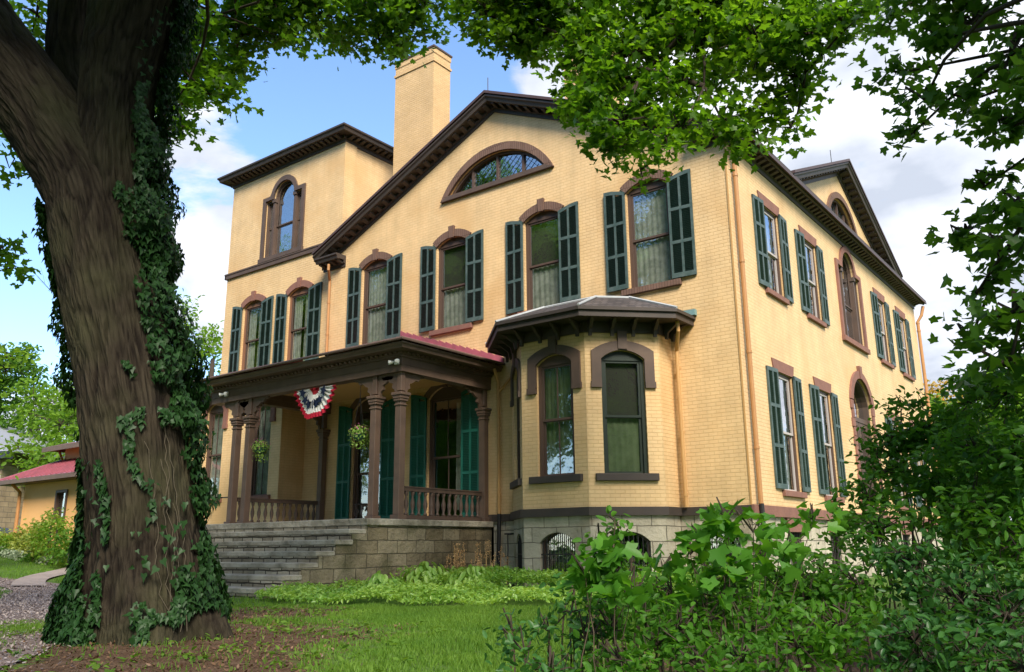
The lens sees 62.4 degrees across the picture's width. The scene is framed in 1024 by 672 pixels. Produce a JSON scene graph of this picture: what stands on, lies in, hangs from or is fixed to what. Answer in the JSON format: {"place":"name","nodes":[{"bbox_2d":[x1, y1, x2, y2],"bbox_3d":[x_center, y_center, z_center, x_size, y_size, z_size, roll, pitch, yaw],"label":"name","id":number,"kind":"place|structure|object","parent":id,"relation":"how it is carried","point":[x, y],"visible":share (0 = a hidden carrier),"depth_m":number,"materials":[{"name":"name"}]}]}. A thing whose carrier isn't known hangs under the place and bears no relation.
{"place":"outdoors","nodes":[
{"label":"outdoors","id":0,"kind":"place"},
{"bbox_2d":[0,527,9,534],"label":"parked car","id":1,"kind":"object","parent":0,"point":[6,530],"visible":0.12,"depth_m":39.20,"materials":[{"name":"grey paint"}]},
{"bbox_2d":[10,597,52,604],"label":"gravel path","id":2,"kind":"structure","parent":0,"point":[45,601],"depth_m":14.36,"materials":[{"name":"grey gravel"}]},
{"bbox_2d":[0,577,70,670],"bbox_3d":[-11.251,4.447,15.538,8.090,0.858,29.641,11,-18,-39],"label":"gravel path","id":3,"kind":"structure","parent":0,"point":[11,658],"depth_m":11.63,"materials":[{"name":"grey gravel"}]},
{"bbox_2d":[0,600,1018,671],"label":"grass","id":4,"kind":"structure","parent":0,"point":[461,618],"depth_m":8.36,"materials":[{"name":"green plant"}]},
{"bbox_2d":[0,556,1023,671],"bbox_3d":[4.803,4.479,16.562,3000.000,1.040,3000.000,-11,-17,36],"label":"ground","id":5,"kind":"structure","parent":0,"point":[123,653],"depth_m":7.69,"materials":[{"name":"soil"}]},
{"bbox_2d":[0,528,14,544],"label":"garden shrub","id":6,"kind":"object","parent":5,"relation":"on","point":[9,533],"visible":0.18,"depth_m":31.11,"materials":[{"name":"green plant"}]},
{"bbox_2d":[0,533,16,550],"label":"garden shrub","id":7,"kind":"object","parent":5,"relation":"on","point":[5,539],"visible":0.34,"depth_m":30.37,"materials":[{"name":"green plant"}]},
{"bbox_2d":[0,549,22,557],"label":"edging plant","id":8,"kind":"object","parent":5,"relation":"on","point":[7,551],"visible":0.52,"depth_m":28.36,"materials":[{"name":"green plant"}]},
{"bbox_2d":[2,526,31,549],"bbox_3d":[-17.441,7.310,30.091,1.369,1.111,1.275,8,-16,-31],"label":"garden shrub","id":9,"kind":"object","parent":5,"relation":"on","point":[18,534],"visible":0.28,"depth_m":30.03,"materials":[{"name":"green plant"}]},
{"bbox_2d":[3,550,30,560],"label":"edging plant","id":10,"kind":"object","parent":5,"relation":"on","point":[12,554],"visible":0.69,"depth_m":27.71,"materials":[{"name":"green plant"}]},
{"bbox_2d":[9,533,38,553],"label":"garden shrub","id":11,"kind":"object","parent":5,"relation":"on","point":[21,543],"visible":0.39,"depth_m":29.19,"materials":[{"name":"green plant"}]},
{"bbox_2d":[0,342,57,479],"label":"background tree","id":12,"kind":"object","parent":5,"relation":"on","point":[6,363],"visible":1,"depth_m":24.75,"materials":[{"name":"green plant"}]},
{"bbox_2d":[16,553,43,561],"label":"edging plant","id":13,"kind":"object","parent":5,"relation":"on","point":[27,558],"visible":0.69,"depth_m":27.20,"materials":[{"name":"green plant"}]},
{"bbox_2d":[0,427,64,533],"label":"stone building","id":14,"kind":"structure","parent":5,"relation":"on","point":[8,499],"depth_m":50.04,"materials":[{"name":"beige stone"}]},
{"bbox_2d":[10,567,66,585],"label":"stone walk","id":15,"kind":"structure","parent":5,"relation":"on","point":[38,578],"depth_m":22.30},
{"bbox_2d":[0,342,76,442],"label":"background tree","id":16,"kind":"object","parent":5,"relation":"on","point":[28,369],"visible":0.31,"depth_m":59.50,"materials":[{"name":"green plant"}]},
{"bbox_2d":[0,375,78,487],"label":"background tree","id":17,"kind":"object","parent":5,"relation":"on","point":[67,415],"visible":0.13,"depth_m":50.95,"materials":[{"name":"green plant"}]},
{"bbox_2d":[30,520,51,554],"bbox_3d":[-16.432,7.099,29.532,0.792,1.376,0.864,-11,-17,36],"label":"garden shrub","id":18,"kind":"object","parent":5,"relation":"on","point":[39,538],"visible":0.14,"depth_m":29.46,"materials":[{"name":"green plant"}]},
{"bbox_2d":[12,432,75,472],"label":"background tree","id":19,"kind":"object","parent":5,"relation":"on","point":[37,455],"visible":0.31,"depth_m":40.36,"materials":[{"name":"green plant"}]},
{"bbox_2d":[19,507,71,561],"bbox_3d":[-15.176,6.524,27.662,1.620,1.824,1.776,1,-14,-7],"label":"garden shrub","id":20,"kind":"object","parent":5,"relation":"on","point":[36,532],"visible":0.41,"depth_m":27.44,"materials":[{"name":"green plant"}]},
{"bbox_2d":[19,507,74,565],"bbox_3d":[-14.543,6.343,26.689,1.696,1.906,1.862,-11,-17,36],"label":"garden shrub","id":21,"kind":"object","parent":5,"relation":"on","point":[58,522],"visible":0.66,"depth_m":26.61,"materials":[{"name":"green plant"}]},
{"bbox_2d":[25,508,72,556],"bbox_3d":[-15.564,6.685,28.505,1.482,1.790,1.516,-11,-17,36],"label":"garden shrub","id":22,"kind":"object","parent":5,"relation":"on","point":[48,530],"visible":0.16,"depth_m":28.30,"materials":[{"name":"green plant"}]},
{"bbox_2d":[35,555,64,564],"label":"edging plant","id":23,"kind":"object","parent":5,"relation":"on","point":[40,559],"visible":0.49,"depth_m":26.80,"materials":[{"name":"green plant"}]},
{"bbox_2d":[41,521,74,567],"bbox_3d":[-13.555,6.441,25.920,1.556,1.501,1.450,5,-15,-20],"label":"garden shrub","id":24,"kind":"object","parent":5,"relation":"on","point":[59,552],"visible":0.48,"depth_m":25.73,"materials":[{"name":"green plant"}]},
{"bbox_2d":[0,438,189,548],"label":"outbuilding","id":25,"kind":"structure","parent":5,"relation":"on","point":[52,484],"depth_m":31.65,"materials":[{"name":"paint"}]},
{"bbox_2d":[53,489,67,520],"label":"window","id":26,"kind":"structure","parent":25,"relation":"in","point":[58,492],"depth_m":30.79,"materials":[{"name":"black glass"}]},
{"bbox_2d":[36,273,197,316],"bbox_3d":[-17.248,3.328,39.156,6.474,12.577,10.473,-3,-14,8],"label":"bare tree","id":27,"kind":"object","parent":5,"relation":"on","point":[52,292],"visible":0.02,"depth_m":37.44,"materials":[{"name":"green plant"}]},
{"bbox_2d":[173,288,223,376],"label":"background tree","id":28,"kind":"object","parent":5,"relation":"on","point":[208,350],"visible":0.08,"depth_m":45.78,"materials":[{"name":"green plant"}]},
{"bbox_2d":[0,0,464,645],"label":"maple tree","id":29,"kind":"object","parent":5,"relation":"on","point":[68,100],"visible":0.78,"depth_m":9.72,"materials":[{"name":"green plant"}]},
{"bbox_2d":[31,0,233,646],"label":"ivy plant","id":30,"kind":"object","parent":29,"relation":"attached to","point":[156,232],"visible":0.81,"depth_m":9.33,"materials":[{"name":"green plant"}]},
{"bbox_2d":[0,553,499,603],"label":"grass","id":31,"kind":"structure","parent":5,"relation":"on","point":[42,569],"depth_m":23.94,"materials":[{"name":"green plant"}]},
{"bbox_2d":[364,570,401,586],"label":"hosta plant","id":32,"kind":"object","parent":5,"relation":"on","point":[377,578],"visible":0.56,"depth_m":15.99,"materials":[{"name":"green plant"}]},
{"bbox_2d":[398,561,448,583],"bbox_3d":[-1.741,4.993,17.595,1.337,0.599,1.271,-11,-17,36],"label":"hosta plant","id":33,"kind":"object","parent":5,"relation":"on","point":[430,570],"visible":0.6,"depth_m":17.34,"materials":[{"name":"green plant"}]},
{"bbox_2d":[0,601,876,671],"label":"weeds","id":34,"kind":"object","parent":5,"relation":"on","point":[95,666],"visible":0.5,"depth_m":7.55,"materials":[{"name":"green plant"}]},
{"bbox_2d":[0,605,879,671],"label":"leaf litter","id":35,"kind":"object","parent":5,"relation":"on","point":[181,665],"visible":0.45,"depth_m":7.68,"materials":[{"name":"brown plant"}]},
{"bbox_2d":[443,564,502,588],"bbox_3d":[-0.802,4.810,16.733,1.224,0.565,1.199,-11,-17,36],"label":"hosta plant","id":36,"kind":"object","parent":5,"relation":"on","point":[474,570],"visible":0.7,"depth_m":16.60,"materials":[{"name":"green plant"}]},
{"bbox_2d":[444,539,510,583],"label":"dried flowers","id":37,"kind":"object","parent":5,"relation":"on","point":[456,564],"visible":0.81,"depth_m":18.88,"materials":[{"name":"brown plant"}]},
{"bbox_2d":[253,563,847,606],"bbox_3d":[0.878,4.288,14.666,9.155,0.608,7.260,-11,-17,36],"label":"ground cover","id":38,"kind":"object","parent":5,"relation":"on","point":[464,593],"visible":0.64,"depth_m":14.17,"materials":[{"name":"green plant"}]},
{"bbox_2d":[482,573,637,671],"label":"glossy shrub","id":39,"kind":"object","parent":5,"relation":"on","point":[537,661],"visible":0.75,"depth_m":4.26,"materials":[{"name":"green plant"}]},
{"bbox_2d":[192,44,945,598],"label":"mansion","id":40,"kind":"structure","parent":5,"relation":"on","point":[528,330],"depth_m":21.22,"materials":[{"name":"beige brick"}]},
{"bbox_2d":[201,404,228,502],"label":"window","id":41,"kind":"structure","parent":40,"relation":"in","point":[220,412],"depth_m":27.63,"materials":[{"name":"brown paint"}]},
{"bbox_2d":[228,291,273,372],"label":"window","id":42,"kind":"structure","parent":40,"relation":"in","point":[265,304],"depth_m":29.04,"materials":[{"name":"brown"}]},
{"bbox_2d":[250,402,270,462],"bbox_3d":[-6.534,2.422,22.059,0.510,1.746,0.498,-11,-17,36],"label":"hanging basket","id":43,"kind":"object","parent":40,"relation":"hanging from","point":[260,448],"visible":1,"depth_m":21.85,"materials":[{"name":"green"}]},
{"bbox_2d":[251,406,275,498],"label":"window","id":44,"kind":"structure","parent":40,"relation":"in","point":[260,478],"depth_m":26.06,"materials":[{"name":"brown paint"}]},
{"bbox_2d":[257,174,305,263],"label":"tower window","id":45,"kind":"structure","parent":40,"relation":"in","point":[289,236],"depth_m":29.17,"materials":[{"name":"brown paint"}]},
{"bbox_2d":[272,277,322,362],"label":"window","id":46,"kind":"structure","parent":40,"relation":"in","point":[313,293],"depth_m":27.59,"materials":[{"name":"brown"}]},
{"bbox_2d":[294,385,336,418],"bbox_3d":[-4.830,1.629,20.613,1.600,0.786,0.148,-11,-17,36],"label":"bunting","id":47,"kind":"object","parent":40,"relation":"hanging from","point":[313,402],"visible":1,"depth_m":20.55,"materials":[{"name":"multicoloured fabric"}]},
{"bbox_2d":[348,385,369,448],"bbox_3d":[-3.590,1.869,19.882,0.516,1.779,0.495,1,-14,-7],"label":"hanging basket","id":48,"kind":"object","parent":40,"relation":"hanging from","point":[359,435],"visible":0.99,"depth_m":19.71,"materials":[{"name":"green"}]},
{"bbox_2d":[354,504,365,518],"bbox_3d":[-3.918,4.598,21.817,0.313,0.516,0.299,-11,-17,36],"label":"plant stand","id":49,"kind":"object","parent":40,"relation":"on","point":[356,509],"visible":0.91,"depth_m":21.79,"materials":[{"name":"black metal"}]},
{"bbox_2d":[334,397,394,518],"bbox_3d":[-4.026,3.321,23.853,2.401,3.690,0.340,-11,-17,36],"label":"doorway","id":50,"kind":"structure","parent":40,"relation":"in","point":[387,432],"depth_m":23.92,"materials":[{"name":"brown paint"}]},
{"bbox_2d":[345,248,402,350],"bbox_3d":[-3.993,-1.091,24.882,2.261,3.030,0.321,-11,-17,36],"label":"window","id":51,"kind":"structure","parent":40,"relation":"in","point":[384,295],"depth_m":24.99,"materials":[{"name":"brown paint"}]},
{"bbox_2d":[409,384,478,516],"bbox_3d":[-1.682,2.880,22.168,2.401,3.690,0.411,-11,-17,36],"label":"long window","id":52,"kind":"structure","parent":40,"relation":"in","point":[467,428],"depth_m":22.25,"materials":[{"name":"brown paint"}]},
{"bbox_2d":[419,225,483,336],"bbox_3d":[-1.598,-1.553,23.117,2.261,3.030,0.321,-11,-17,36],"label":"window","id":53,"kind":"structure","parent":40,"relation":"in","point":[461,259],"depth_m":23.20,"materials":[{"name":"brown paint"}]},
{"bbox_2d":[510,350,521,488],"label":"bay window","id":54,"kind":"structure","parent":40,"relation":"in","point":[516,364],"depth_m":19.55,"materials":[{"name":"brown paint"}]},
{"bbox_2d":[518,536,521,581],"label":"basement window","id":55,"kind":"structure","parent":40,"relation":"in","point":[519,539],"depth_m":18.71,"materials":[{"name":"brown paint"}]},
{"bbox_2d":[505,198,580,314],"bbox_3d":[0.804,-2.016,21.346,2.261,3.030,0.321,-11,-17,36],"label":"window","id":56,"kind":"structure","parent":40,"relation":"in","point":[552,237],"depth_m":21.44,"materials":[{"name":"brown paint"}]},
{"bbox_2d":[526,336,582,483],"bbox_3d":[0.957,1.554,18.079,1.400,3.140,0.311,-11,-17,36],"label":"bay window","id":57,"kind":"structure","parent":40,"relation":"in","point":[560,374],"depth_m":18.16,"materials":[{"name":"brown paint"}]},
{"bbox_2d":[541,533,574,584],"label":"basement window","id":58,"kind":"structure","parent":40,"relation":"in","point":[559,546],"depth_m":17.60,"materials":[{"name":"brown paint"}]},
{"bbox_2d":[591,331,659,480],"bbox_3d":[2.336,1.456,17.735,1.400,3.140,0.311,1,-14,-8],"label":"bay window","id":59,"kind":"structure","parent":40,"relation":"in","point":[619,374],"depth_m":17.80,"materials":[{"name":"grey paint"}]},
{"bbox_2d":[612,532,650,570],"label":"basement window","id":60,"kind":"structure","parent":40,"relation":"in","point":[643,543],"depth_m":17.23,"materials":[{"name":"brown paint"}]},
{"bbox_2d":[603,166,696,295],"bbox_3d":[3.198,-2.478,19.581,2.261,3.030,0.321,-11,-17,36],"label":"window","id":61,"kind":"structure","parent":40,"relation":"in","point":[661,235],"depth_m":19.63,"materials":[{"name":"brown paint"}]},
{"bbox_2d":[703,534,740,567],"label":"basement window","id":62,"kind":"structure","parent":40,"relation":"in","point":[714,541],"depth_m":17.28,"materials":[{"name":"white glass"}]},
{"bbox_2d":[751,190,793,305],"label":"side window","id":63,"kind":"structure","parent":40,"relation":"in","point":[765,233],"depth_m":20.29,"materials":[{"name":"brown paint"}]},
{"bbox_2d":[765,357,811,498],"bbox_3d":[6.189,2.109,19.178,0.306,3.060,2.161,-11,-17,36],"label":"side window","id":64,"kind":"structure","parent":40,"relation":"in","point":[786,475],"depth_m":19.23,"materials":[{"name":"brown paint"}]},
{"bbox_2d":[789,532,803,571],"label":"basement window","id":65,"kind":"structure","parent":40,"relation":"in","point":[796,534],"depth_m":18.76,"materials":[{"name":"brown paint"}]},
{"bbox_2d":[794,225,829,327],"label":"side window","id":66,"kind":"structure","parent":40,"relation":"in","point":[809,300],"depth_m":22.49,"materials":[{"name":"brown paint"}]},
{"bbox_2d":[808,376,847,502],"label":"side window","id":67,"kind":"structure","parent":40,"relation":"in","point":[819,402],"depth_m":21.43,"materials":[{"name":"brown paint"}]},
{"bbox_2d":[830,533,841,568],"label":"basement window","id":68,"kind":"structure","parent":40,"relation":"in","point":[831,537],"depth_m":20.82,"materials":[{"name":"black glass"}]},
{"bbox_2d":[834,246,870,354],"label":"arched side window","id":69,"kind":"structure","parent":40,"relation":"in","point":[846,284],"depth_m":25.45,"materials":[{"name":"brown paint"}]},
{"bbox_2d":[849,366,882,512],"bbox_3d":[10.037,2.927,24.178,0.310,4.160,2.380,-11,-17,36],"label":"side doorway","id":70,"kind":"structure","parent":40,"relation":"in","point":[858,401],"depth_m":24.63,"materials":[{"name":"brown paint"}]},
{"bbox_2d":[870,287,895,368],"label":"side window","id":71,"kind":"structure","parent":40,"relation":"in","point":[877,308],"depth_m":27.93,"materials":[{"name":"brown paint"}]},
{"bbox_2d":[884,410,912,509],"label":"side window","id":72,"kind":"structure","parent":40,"relation":"in","point":[890,419],"depth_m":26.56,"materials":[{"name":"brown paint"}]},
{"bbox_2d":[892,306,915,381],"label":"side window","id":73,"kind":"structure","parent":40,"relation":"in","point":[897,313],"depth_m":30.11,"materials":[{"name":"brown paint"}]},
{"bbox_2d":[902,534,911,566],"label":"basement window","id":74,"kind":"structure","parent":40,"relation":"in","point":[903,535],"depth_m":26.24,"materials":[{"name":"brown paint"}]},
{"bbox_2d":[908,420,930,507],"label":"side window","id":75,"kind":"structure","parent":40,"relation":"in","point":[918,504],"depth_m":28.37,"materials":[{"name":"brown paint"}]},
{"bbox_2d":[554,532,674,671],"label":"maple sapling","id":76,"kind":"object","parent":5,"relation":"on","point":[612,582],"visible":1,"depth_m":4.08,"materials":[{"name":"green plant"}]},
{"bbox_2d":[572,505,685,671],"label":"leafy shrub","id":77,"kind":"object","parent":5,"relation":"on","point":[621,535],"visible":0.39,"depth_m":5.01,"materials":[{"name":"green plant"}]},
{"bbox_2d":[436,0,897,194],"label":"maple tree","id":78,"kind":"object","parent":5,"relation":"on","point":[576,33],"visible":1,"depth_m":11.45,"materials":[{"name":"green plant"}]},
{"bbox_2d":[567,567,805,671],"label":"glossy shrub","id":79,"kind":"object","parent":5,"relation":"on","point":[669,637],"visible":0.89,"depth_m":4.20,"materials":[{"name":"green plant"}]},
{"bbox_2d":[622,553,851,671],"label":"leafy shrub","id":80,"kind":"object","parent":5,"relation":"on","point":[816,583],"visible":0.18,"depth_m":5.17,"materials":[{"name":"green plant"}]},
{"bbox_2d":[647,497,849,671],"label":"maple sapling","id":81,"kind":"object","parent":5,"relation":"on","point":[715,523],"visible":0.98,"depth_m":4.42,"materials":[{"name":"green plant"}]},
{"bbox_2d":[745,531,912,671],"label":"leafy shrub","id":82,"kind":"object","parent":5,"relation":"on","point":[839,634],"visible":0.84,"depth_m":4.79,"materials":[{"name":"green plant"}]},
{"bbox_2d":[818,385,997,670],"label":"tall shrub","id":83,"kind":"object","parent":5,"relation":"on","point":[893,473],"visible":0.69,"depth_m":6.47,"materials":[{"name":"green plant"}]},
{"bbox_2d":[849,525,1023,671],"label":"leafy shrub","id":84,"kind":"object","parent":5,"relation":"on","point":[979,623],"visible":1,"depth_m":4.38,"materials":[{"name":"green plant"}]},
{"bbox_2d":[851,0,1023,395],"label":"maple tree","id":85,"kind":"object","parent":5,"relation":"on","point":[941,38],"visible":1,"depth_m":6.24,"materials":[{"name":"green plant"}]},
{"bbox_2d":[923,379,990,466],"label":"background tree","id":86,"kind":"object","parent":5,"relation":"on","point":[931,391],"depth_m":63.65,"materials":[{"name":"brown plant"}]},
{"bbox_2d":[899,347,1023,671],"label":"tall shrub","id":87,"kind":"object","parent":5,"relation":"on","point":[1003,453],"visible":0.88,"depth_m":5.44,"materials":[{"name":"green plant"}]},
{"bbox_2d":[924,367,1023,469],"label":"background tree","id":88,"kind":"object","parent":5,"relation":"on","point":[995,415],"visible":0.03,"depth_m":52.55,"materials":[{"name":"green plant"}]},
{"bbox_2d":[940,458,1023,564],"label":"background tree","id":89,"kind":"object","parent":5,"relation":"on","point":[975,558],"visible":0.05,"depth_m":34.39,"materials":[{"name":"green plant"}]},
{"bbox_2d":[0,0,1023,519],"label":"sky","id":90,"kind":"structure","parent":0,"point":[300,100],"materials":[{"name":"blue"}]}
]}

